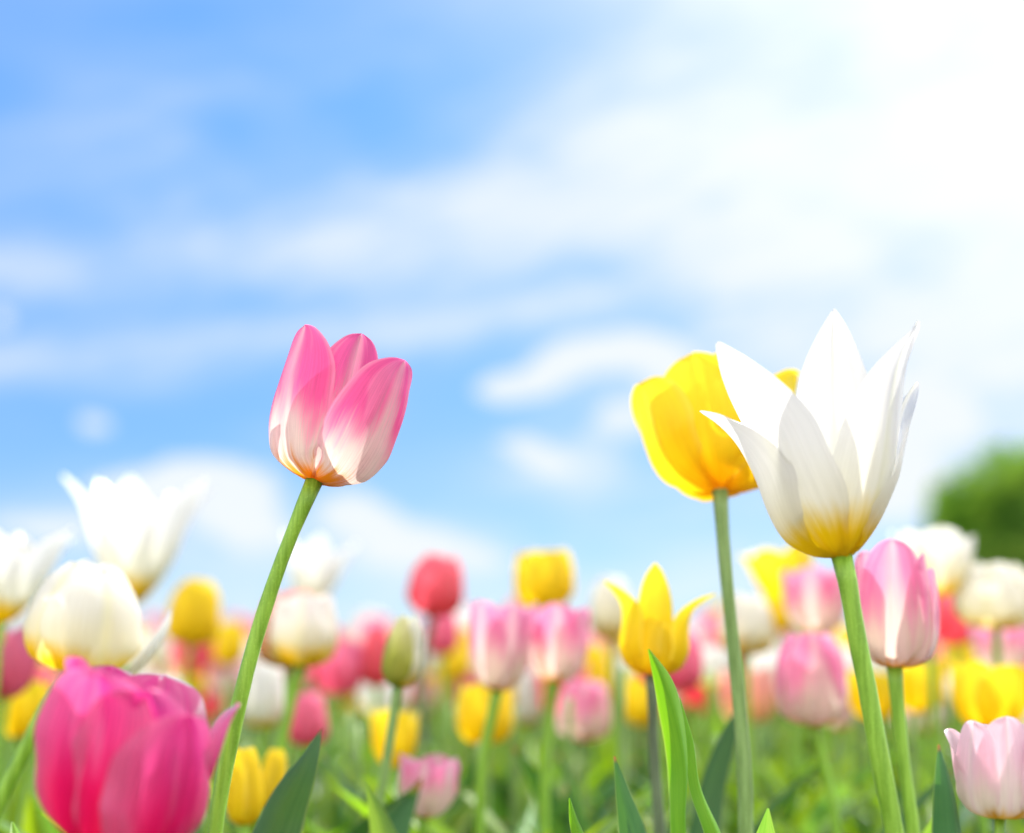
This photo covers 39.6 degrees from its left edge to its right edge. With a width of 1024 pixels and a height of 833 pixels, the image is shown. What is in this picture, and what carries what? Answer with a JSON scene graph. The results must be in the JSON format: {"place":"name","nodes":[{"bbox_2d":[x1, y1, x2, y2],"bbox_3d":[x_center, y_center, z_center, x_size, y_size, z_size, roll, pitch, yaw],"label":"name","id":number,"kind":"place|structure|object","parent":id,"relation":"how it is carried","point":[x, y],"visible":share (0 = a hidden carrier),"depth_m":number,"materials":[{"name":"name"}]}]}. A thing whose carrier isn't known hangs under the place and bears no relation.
{"place":"outdoors","nodes":[
{"label":"outdoors","id":0,"kind":"place"},
{"bbox_2d":[0,0,1023,634],"label":"sky","id":1,"kind":"structure","parent":0,"point":[540,209],"materials":[{"name":"blue"}]},
{"label":"ground","id":2,"kind":"structure","parent":0,"visible":0},
{"bbox_2d":[0,627,56,832],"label":"tulip","id":3,"kind":"object","parent":2,"relation":"on","point":[19,665],"visible":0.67,"depth_m":0.97,"materials":[{"name":"pink plant"}]},
{"bbox_2d":[6,680,53,832],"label":"tulip","id":4,"kind":"object","parent":2,"relation":"on","point":[23,706],"visible":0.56,"depth_m":1.06,"materials":[{"name":"yellow plant"}]},
{"bbox_2d":[0,527,72,832],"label":"tulip","id":5,"kind":"object","parent":2,"relation":"on","point":[26,566],"visible":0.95,"depth_m":0.96,"materials":[{"name":"white plant"}]},
{"bbox_2d":[26,666,56,773],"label":"tulip","id":6,"kind":"object","parent":2,"relation":"on","point":[46,676],"visible":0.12,"depth_m":1.15,"materials":[{"name":"pink plant"}]},
{"bbox_2d":[0,559,171,825],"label":"tulip","id":7,"kind":"object","parent":2,"relation":"on","point":[88,611],"visible":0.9,"depth_m":0.71,"materials":[{"name":"white plant"}]},
{"bbox_2d":[10,656,239,832],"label":"tulip","id":8,"kind":"object","parent":2,"relation":"on","point":[118,750],"visible":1,"depth_m":0.47,"materials":[{"name":"pink plant"}]},
{"bbox_2d":[62,473,212,669],"bbox_3d":[-0.286,0.303,1.064,0.115,0.523,0.217,0,-11,0],"label":"tulip","id":9,"kind":"object","parent":2,"relation":"on","point":[136,533],"visible":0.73,"depth_m":1.06,"materials":[{"name":"white plant"}]},
{"bbox_2d":[135,633,170,672],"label":"tulip","id":10,"kind":"object","parent":2,"relation":"on","point":[158,660],"visible":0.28,"depth_m":2.00,"materials":[{"name":"beige plant"}]},
{"bbox_2d":[171,640,213,684],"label":"tulip","id":11,"kind":"object","parent":2,"relation":"on","point":[201,656],"visible":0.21,"depth_m":1.72,"materials":[{"name":"pink plant"}]},
{"bbox_2d":[166,577,219,832],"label":"tulip","id":12,"kind":"object","parent":2,"relation":"on","point":[194,605],"visible":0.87,"depth_m":1.22,"materials":[{"name":"yellow plant"}]},
{"bbox_2d":[203,687,222,725],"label":"tulip","id":13,"kind":"object","parent":2,"relation":"on","point":[213,702],"visible":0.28,"depth_m":2.10,"materials":[{"name":"red plant"}]},
{"bbox_2d":[33,614,422,832],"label":"tulip","id":14,"kind":"object","parent":2,"relation":"on","point":[401,662],"visible":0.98,"depth_m":0.78,"materials":[{"name":"green plant"}]},
{"bbox_2d":[214,661,241,704],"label":"tulip","id":15,"kind":"object","parent":2,"relation":"on","point":[220,674],"visible":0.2,"depth_m":1.74,"materials":[{"name":"pink plant"}]},
{"bbox_2d":[213,620,246,759],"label":"tulip","id":16,"kind":"object","parent":2,"relation":"on","point":[229,644],"visible":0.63,"depth_m":1.70,"materials":[{"name":"yellow plant"}]},
{"bbox_2d":[175,669,296,753],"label":"tulip","id":17,"kind":"object","parent":2,"relation":"on","point":[199,683],"visible":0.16,"depth_m":1.91,"materials":[{"name":"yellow plant"}]},
{"bbox_2d":[204,662,283,823],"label":"tulip","id":18,"kind":"object","parent":2,"relation":"on","point":[264,709],"visible":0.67,"depth_m":1.07,"materials":[{"name":"white plant"}]},
{"bbox_2d":[226,746,263,832],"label":"tulip","id":19,"kind":"object","parent":2,"relation":"on","point":[244,806],"visible":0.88,"depth_m":0.77,"materials":[{"name":"yellow plant"}]},
{"bbox_2d":[261,748,286,808],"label":"tulip","id":20,"kind":"object","parent":2,"relation":"on","point":[274,770],"visible":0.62,"depth_m":0.83,"materials":[{"name":"yellow plant"}]},
{"bbox_2d":[210,530,356,832],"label":"tulip","id":21,"kind":"object","parent":2,"relation":"on","point":[316,567],"visible":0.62,"depth_m":1.32,"materials":[{"name":"white plant"}]},
{"bbox_2d":[259,588,323,830],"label":"tulip","id":22,"kind":"object","parent":2,"relation":"on","point":[265,656],"visible":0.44,"depth_m":0.95,"materials":[{"name":"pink plant"}]},
{"bbox_2d":[224,724,362,832],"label":"tulip","id":23,"kind":"object","parent":2,"relation":"on","point":[358,813],"visible":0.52,"depth_m":0.93,"materials":[{"name":"green plant"}]},
{"bbox_2d":[265,640,364,795],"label":"tulip","id":24,"kind":"object","parent":2,"relation":"on","point":[338,675],"visible":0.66,"depth_m":1.26,"materials":[{"name":"pink plant"}]},
{"bbox_2d":[269,726,377,798],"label":"tulip","id":25,"kind":"object","parent":2,"relation":"on","point":[326,753],"visible":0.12,"depth_m":1.36,"materials":[{"name":"green plant"}]},
{"bbox_2d":[195,592,456,832],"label":"tulip","id":26,"kind":"object","parent":2,"relation":"on","point":[303,636],"visible":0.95,"depth_m":0.93,"materials":[{"name":"white plant"}]},
{"bbox_2d":[289,691,374,832],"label":"tulip","id":27,"kind":"object","parent":2,"relation":"on","point":[309,720],"visible":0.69,"depth_m":1.06,"materials":[{"name":"pink plant"}]},
{"bbox_2d":[334,711,351,831],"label":"tulip","id":28,"kind":"object","parent":2,"relation":"on","point":[342,813],"visible":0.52,"depth_m":1.03,"materials":[{"name":"green plant"}]},
{"bbox_2d":[320,708,368,782],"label":"tulip","id":29,"kind":"object","parent":2,"relation":"on","point":[363,722],"visible":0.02,"depth_m":1.72,"materials":[{"name":"green plant"}]},
{"bbox_2d":[313,625,388,823],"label":"tulip","id":30,"kind":"object","parent":2,"relation":"on","point":[374,641],"visible":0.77,"depth_m":1.27,"materials":[{"name":"pink plant"}]},
{"bbox_2d":[320,632,437,778],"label":"tulip","id":31,"kind":"object","parent":2,"relation":"on","point":[432,661],"visible":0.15,"depth_m":1.62,"materials":[{"name":"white plant"}]},
{"bbox_2d":[358,681,408,769],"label":"tulip","id":32,"kind":"object","parent":2,"relation":"on","point":[365,696],"visible":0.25,"depth_m":1.43,"materials":[{"name":"white plant"}]},
{"bbox_2d":[351,609,415,741],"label":"tulip","id":33,"kind":"object","parent":2,"relation":"on","point":[364,614],"visible":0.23,"depth_m":1.84,"materials":[{"name":"beige plant"}]},
{"bbox_2d":[319,553,463,812],"bbox_3d":[-0.096,0.354,1.194,0.111,0.472,0.212,0,-11,0],"label":"tulip","id":34,"kind":"object","parent":2,"relation":"on","point":[434,589],"visible":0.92,"depth_m":1.17,"materials":[{"name":"red plant"}]},
{"bbox_2d":[320,687,465,765],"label":"tulip","id":35,"kind":"object","parent":2,"relation":"on","point":[331,698],"visible":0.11,"depth_m":1.73,"materials":[{"name":"red plant"}]},
{"bbox_2d":[342,607,469,768],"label":"tulip","id":36,"kind":"object","parent":2,"relation":"on","point":[462,614],"visible":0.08,"depth_m":1.75,"materials":[{"name":"white plant"}]},
{"bbox_2d":[357,614,462,758],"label":"tulip","id":37,"kind":"object","parent":2,"relation":"on","point":[364,625],"visible":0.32,"depth_m":1.68,"materials":[{"name":"pink plant"}]},
{"bbox_2d":[411,679,437,709],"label":"tulip","id":38,"kind":"object","parent":2,"relation":"on","point":[435,693],"visible":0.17,"depth_m":2.27,"materials":[{"name":"pink plant"}]},
{"bbox_2d":[399,754,459,832],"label":"tulip","id":39,"kind":"object","parent":2,"relation":"on","point":[439,773],"visible":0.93,"depth_m":0.82,"materials":[{"name":"pink plant"}]},
{"bbox_2d":[437,642,470,754],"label":"tulip","id":40,"kind":"object","parent":2,"relation":"on","point":[457,665],"visible":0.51,"depth_m":1.56,"materials":[{"name":"yellow plant"}]},
{"bbox_2d":[332,602,590,832],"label":"tulip","id":41,"kind":"object","parent":2,"relation":"on","point":[558,646],"visible":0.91,"depth_m":0.89,"materials":[{"name":"pink plant"}]},
{"bbox_2d":[457,674,478,764],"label":"tulip","id":42,"kind":"object","parent":2,"relation":"on","point":[470,680],"visible":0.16,"depth_m":1.59,"materials":[{"name":"orange plant"}]},
{"bbox_2d":[348,709,604,832],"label":"tulip","id":43,"kind":"object","parent":2,"relation":"on","point":[405,741],"visible":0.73,"depth_m":0.97,"materials":[{"name":"yellow plant"}]},
{"bbox_2d":[456,682,513,832],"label":"tulip","id":44,"kind":"object","parent":2,"relation":"on","point":[472,706],"visible":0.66,"depth_m":1.01,"materials":[{"name":"yellow plant"}]},
{"bbox_2d":[432,687,538,816],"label":"tulip","id":45,"kind":"object","parent":2,"relation":"on","point":[504,748],"visible":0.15,"depth_m":1.26,"materials":[{"name":"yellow plant"}]},
{"bbox_2d":[423,614,555,782],"bbox_3d":[-0.034,0.415,1.432,0.093,0.441,0.136,-10,-15,42],"label":"tulip","id":46,"kind":"object","parent":2,"relation":"on","point":[444,639],"visible":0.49,"depth_m":1.42,"materials":[{"name":"pink plant"}]},
{"bbox_2d":[22,602,963,758],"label":"distant tulips","id":47,"kind":"object","parent":2,"relation":"on","point":[151,624],"visible":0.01,"depth_m":2.77,"materials":[{"name":"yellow plant"}]},
{"bbox_2d":[455,626,564,776],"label":"tulip","id":48,"kind":"object","parent":2,"relation":"on","point":[464,636],"visible":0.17,"depth_m":1.66,"materials":[{"name":"yellow plant"}]},
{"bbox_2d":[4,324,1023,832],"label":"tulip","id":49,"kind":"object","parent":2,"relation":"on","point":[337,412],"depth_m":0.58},
{"bbox_2d":[417,668,627,832],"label":"tulip","id":50,"kind":"object","parent":2,"relation":"on","point":[494,823],"visible":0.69,"depth_m":0.95,"materials":[{"name":"green plant"}]},
{"bbox_2d":[446,703,613,826],"bbox_3d":[0.021,0.431,1.263,0.170,0.346,0.046,-3,-11,16],"label":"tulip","id":51,"kind":"object","parent":2,"relation":"on","point":[449,745],"visible":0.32,"depth_m":1.31,"materials":[{"name":"green plant"}]},
{"bbox_2d":[469,645,610,790],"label":"tulip","id":52,"kind":"object","parent":2,"relation":"on","point":[597,661],"visible":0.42,"depth_m":1.36,"materials":[{"name":"yellow plant"}]},
{"bbox_2d":[530,662,587,789],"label":"tulip","id":53,"kind":"object","parent":2,"relation":"on","point":[582,675],"visible":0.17,"depth_m":1.27,"materials":[{"name":"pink plant"}]},
{"bbox_2d":[515,667,616,824],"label":"tulip","id":54,"kind":"object","parent":2,"relation":"on","point":[528,701],"visible":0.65,"depth_m":1.26,"materials":[{"name":"white plant"}]},
{"bbox_2d":[501,548,638,832],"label":"tulip","id":55,"kind":"object","parent":2,"relation":"on","point":[542,579],"visible":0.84,"depth_m":1.13,"materials":[{"name":"yellow plant"}]},
{"bbox_2d":[468,600,689,832],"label":"tulip","id":56,"kind":"object","parent":2,"relation":"on","point":[499,645],"visible":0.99,"depth_m":0.87,"materials":[{"name":"pink plant"}]},
{"bbox_2d":[556,678,610,818],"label":"tulip","id":57,"kind":"object","parent":2,"relation":"on","point":[591,713],"visible":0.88,"depth_m":1.07,"materials":[{"name":"pink plant"}]},
{"bbox_2d":[508,704,668,832],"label":"tulip","id":58,"kind":"object","parent":2,"relation":"on","point":[514,792],"visible":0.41,"depth_m":1.07,"materials":[{"name":"green plant"}]},
{"bbox_2d":[519,672,659,825],"bbox_3d":[0.111,0.426,1.311,0.081,0.375,0.244,-8,-13,36],"label":"tulip","id":59,"kind":"object","parent":2,"relation":"on","point":[636,710],"visible":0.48,"depth_m":1.31,"materials":[{"name":"yellow plant"}]},
{"bbox_2d":[550,652,636,764],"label":"tulip","id":60,"kind":"object","parent":2,"relation":"on","point":[620,663],"visible":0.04,"depth_m":1.71,"materials":[{"name":"beige plant"}]},
{"bbox_2d":[542,723,646,776],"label":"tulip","id":61,"kind":"object","parent":2,"relation":"on","point":[601,744],"visible":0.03,"depth_m":1.53,"materials":[{"name":"green plant"}]},
{"bbox_2d":[569,756,646,832],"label":"tulip shoot","id":62,"kind":"object","parent":2,"relation":"on","point":[629,818],"visible":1,"depth_m":0.55,"materials":[{"name":"green plant"}]},
{"bbox_2d":[590,576,629,823],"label":"tulip","id":63,"kind":"object","parent":2,"relation":"on","point":[606,615],"visible":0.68,"depth_m":1.23,"materials":[{"name":"beige plant"}]},
{"bbox_2d":[605,675,649,797],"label":"tulip","id":64,"kind":"object","parent":2,"relation":"on","point":[634,789],"visible":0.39,"depth_m":1.35,"materials":[{"name":"green plant"}]},
{"bbox_2d":[566,698,693,832],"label":"tulip","id":65,"kind":"object","parent":2,"relation":"on","point":[647,790],"visible":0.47,"depth_m":0.98,"materials":[{"name":"green plant"}]},
{"bbox_2d":[572,645,728,782],"bbox_3d":[0.140,0.423,1.368,0.169,0.403,0.151,8,-14,-37],"label":"tulip","id":66,"kind":"object","parent":2,"relation":"on","point":[715,661],"visible":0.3,"depth_m":1.36,"materials":[{"name":"white plant"}]},
{"bbox_2d":[604,562,724,832],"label":"tulip","id":67,"kind":"object","parent":2,"relation":"on","point":[653,626],"visible":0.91,"depth_m":0.74,"materials":[{"name":"yellow plant"}]},
{"bbox_2d":[643,721,703,828],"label":"tulip","id":68,"kind":"object","parent":2,"relation":"on","point":[697,750],"visible":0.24,"depth_m":1.21,"materials":[{"name":"green plant"}]},
{"bbox_2d":[636,629,760,832],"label":"tulip","id":69,"kind":"object","parent":2,"relation":"on","point":[687,676],"visible":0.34,"depth_m":1.04,"materials":[{"name":"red plant"}]},
{"bbox_2d":[626,641,779,766],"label":"tulip","id":70,"kind":"object","parent":2,"relation":"on","point":[769,658],"visible":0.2,"depth_m":1.68,"materials":[{"name":"white plant"}]},
{"bbox_2d":[691,610,723,743],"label":"tulip","id":71,"kind":"object","parent":2,"relation":"on","point":[704,619],"visible":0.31,"depth_m":1.83,"materials":[{"name":"pink plant"}]},
{"bbox_2d":[631,352,800,832],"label":"tulip","id":72,"kind":"object","parent":2,"relation":"on","point":[693,451],"visible":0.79,"depth_m":0.69,"materials":[{"name":"yellow plant"}]},
{"bbox_2d":[720,666,775,765],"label":"tulip","id":73,"kind":"object","parent":2,"relation":"on","point":[762,693],"visible":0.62,"depth_m":1.24,"materials":[{"name":"pink plant"}]},
{"bbox_2d":[677,684,818,797],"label":"tulip","id":74,"kind":"object","parent":2,"relation":"on","point":[696,697],"visible":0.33,"depth_m":1.46,"materials":[{"name":"red plant"}]},
{"bbox_2d":[687,621,809,770],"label":"tulip","id":75,"kind":"object","parent":2,"relation":"on","point":[769,733],"visible":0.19,"depth_m":1.71,"materials":[{"name":"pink plant"}]},
{"bbox_2d":[642,592,858,832],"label":"tulip","id":76,"kind":"object","parent":2,"relation":"on","point":[756,629],"visible":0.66,"depth_m":1.07,"materials":[{"name":"beige plant"}]},
{"bbox_2d":[705,623,823,792],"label":"tulip","id":77,"kind":"object","parent":2,"relation":"on","point":[712,640],"visible":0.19,"depth_m":1.62,"materials":[{"name":"pink plant"}]},
{"bbox_2d":[702,728,835,813],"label":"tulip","id":78,"kind":"object","parent":2,"relation":"on","point":[775,776],"visible":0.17,"depth_m":1.32,"materials":[{"name":"green plant"}]},
{"bbox_2d":[735,546,812,822],"bbox_3d":[0.200,0.332,1.088,0.056,0.477,0.235,-7,-13,34],"label":"tulip","id":79,"kind":"object","parent":2,"relation":"on","point":[767,567],"visible":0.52,"depth_m":1.12,"materials":[{"name":"yellow plant"}]},
{"bbox_2d":[756,722,818,790],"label":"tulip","id":80,"kind":"object","parent":2,"relation":"on","point":[760,760],"visible":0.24,"depth_m":1.46,"materials":[{"name":"green plant"}]},
{"bbox_2d":[731,728,845,802],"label":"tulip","id":81,"kind":"object","parent":2,"relation":"on","point":[773,790],"visible":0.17,"depth_m":1.41,"materials":[{"name":"green plant"}]},
{"bbox_2d":[705,672,895,832],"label":"tulip","id":82,"kind":"object","parent":2,"relation":"on","point":[818,815],"visible":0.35,"depth_m":1.10,"materials":[{"name":"green plant"}]},
{"bbox_2d":[721,670,891,832],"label":"tulip","id":83,"kind":"object","parent":2,"relation":"on","point":[881,679],"visible":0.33,"depth_m":1.02,"materials":[{"name":"yellow plant"}]},
{"bbox_2d":[700,309,919,832],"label":"tulip","id":84,"kind":"object","parent":2,"relation":"on","point":[823,450],"visible":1,"depth_m":0.55,"materials":[{"name":"white plant"}]},
{"bbox_2d":[734,715,896,791],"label":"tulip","id":85,"kind":"object","parent":2,"relation":"on","point":[769,775],"visible":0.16,"depth_m":1.40,"materials":[{"name":"green plant"}]},
{"bbox_2d":[726,566,928,832],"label":"tulip","id":86,"kind":"object","parent":2,"relation":"on","point":[812,601],"visible":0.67,"depth_m":1.07,"materials":[{"name":"pink plant"}]},
{"bbox_2d":[762,595,898,820],"bbox_3d":[0.311,0.400,1.385,0.215,0.453,0.054,5,-12,-26],"label":"tulip","id":87,"kind":"object","parent":2,"relation":"on","point":[781,622],"visible":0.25,"depth_m":1.37,"materials":[{"name":"yellow plant"}]},
{"bbox_2d":[821,667,858,803],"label":"tulip","id":88,"kind":"object","parent":2,"relation":"on","point":[844,720],"visible":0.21,"depth_m":1.24,"materials":[{"name":"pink plant"}]},
{"bbox_2d":[727,526,975,832],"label":"tulip","id":89,"kind":"object","parent":2,"relation":"on","point":[947,552],"visible":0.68,"depth_m":1.02,"materials":[{"name":"beige plant"}]},
{"bbox_2d":[774,631,931,832],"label":"tulip","id":90,"kind":"object","parent":2,"relation":"on","point":[811,689],"visible":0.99,"depth_m":0.85,"materials":[{"name":"pink plant"}]},
{"bbox_2d":[802,659,945,832],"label":"tulip","id":91,"kind":"object","parent":2,"relation":"on","point":[916,692],"visible":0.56,"depth_m":1.11,"materials":[{"name":"yellow plant"}]},
{"bbox_2d":[834,625,917,771],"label":"tulip","id":92,"kind":"object","parent":2,"relation":"on","point":[840,637],"visible":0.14,"depth_m":1.76,"materials":[{"name":"yellow plant"}]},
{"bbox_2d":[852,711,923,830],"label":"tulip","id":93,"kind":"object","parent":2,"relation":"on","point":[856,750],"visible":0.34,"depth_m":1.14,"materials":[{"name":"green plant"}]},
{"bbox_2d":[854,538,939,832],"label":"tulip","id":94,"kind":"object","parent":2,"relation":"on","point":[898,593],"visible":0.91,"depth_m":0.68,"materials":[{"name":"pink plant"}]},
{"bbox_2d":[859,641,977,773],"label":"tulip","id":95,"kind":"object","parent":2,"relation":"on","point":[966,651],"visible":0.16,"depth_m":1.75,"materials":[{"name":"yellow plant"}]},
{"bbox_2d":[825,626,1023,820],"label":"tulip","id":96,"kind":"object","parent":2,"relation":"on","point":[1012,645],"visible":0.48,"depth_m":1.17,"materials":[{"name":"pink plant"}]},
{"bbox_2d":[905,702,947,770],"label":"tulip","id":97,"kind":"object","parent":2,"relation":"on","point":[927,720],"visible":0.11,"depth_m":1.27,"materials":[{"name":"plant"}]},
{"bbox_2d":[906,715,974,832],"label":"tulip","id":98,"kind":"object","parent":2,"relation":"on","point":[966,818],"visible":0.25,"depth_m":0.99,"materials":[{"name":"green plant"}]},
{"bbox_2d":[940,696,950,778],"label":"tulip","id":99,"kind":"object","parent":2,"relation":"on","point":[944,737],"visible":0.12,"depth_m":1.21,"materials":[{"name":"green plant"}]},
{"bbox_2d":[928,594,971,771],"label":"tulip","id":100,"kind":"object","parent":2,"relation":"on","point":[955,632],"visible":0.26,"depth_m":1.37,"materials":[{"name":"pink plant"}]},
{"bbox_2d":[898,658,1023,832],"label":"tulip","id":101,"kind":"object","parent":2,"relation":"on","point":[983,692],"visible":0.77,"depth_m":0.91,"materials":[{"name":"yellow plant"}]},
{"bbox_2d":[922,439,1023,569],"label":"tree","id":102,"kind":"object","parent":2,"relation":"on","point":[1001,496],"visible":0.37,"depth_m":29.10,"materials":[{"name":"green plant"}]},
{"bbox_2d":[931,716,1023,832],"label":"tulip","id":103,"kind":"object","parent":2,"relation":"on","point":[988,763],"visible":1,"depth_m":0.54,"materials":[{"name":"pink plant"}]},
{"bbox_2d":[952,561,1023,666],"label":"tulip","id":104,"kind":"object","parent":2,"relation":"on","point":[989,596],"visible":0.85,"depth_m":1.02,"materials":[{"name":"beige plant"}]},
{"bbox_2d":[1001,504,1023,566],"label":"tree","id":105,"kind":"object","parent":2,"relation":"on","point":[1021,523],"visible":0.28,"depth_m":28.11,"materials":[{"name":"green plant"}]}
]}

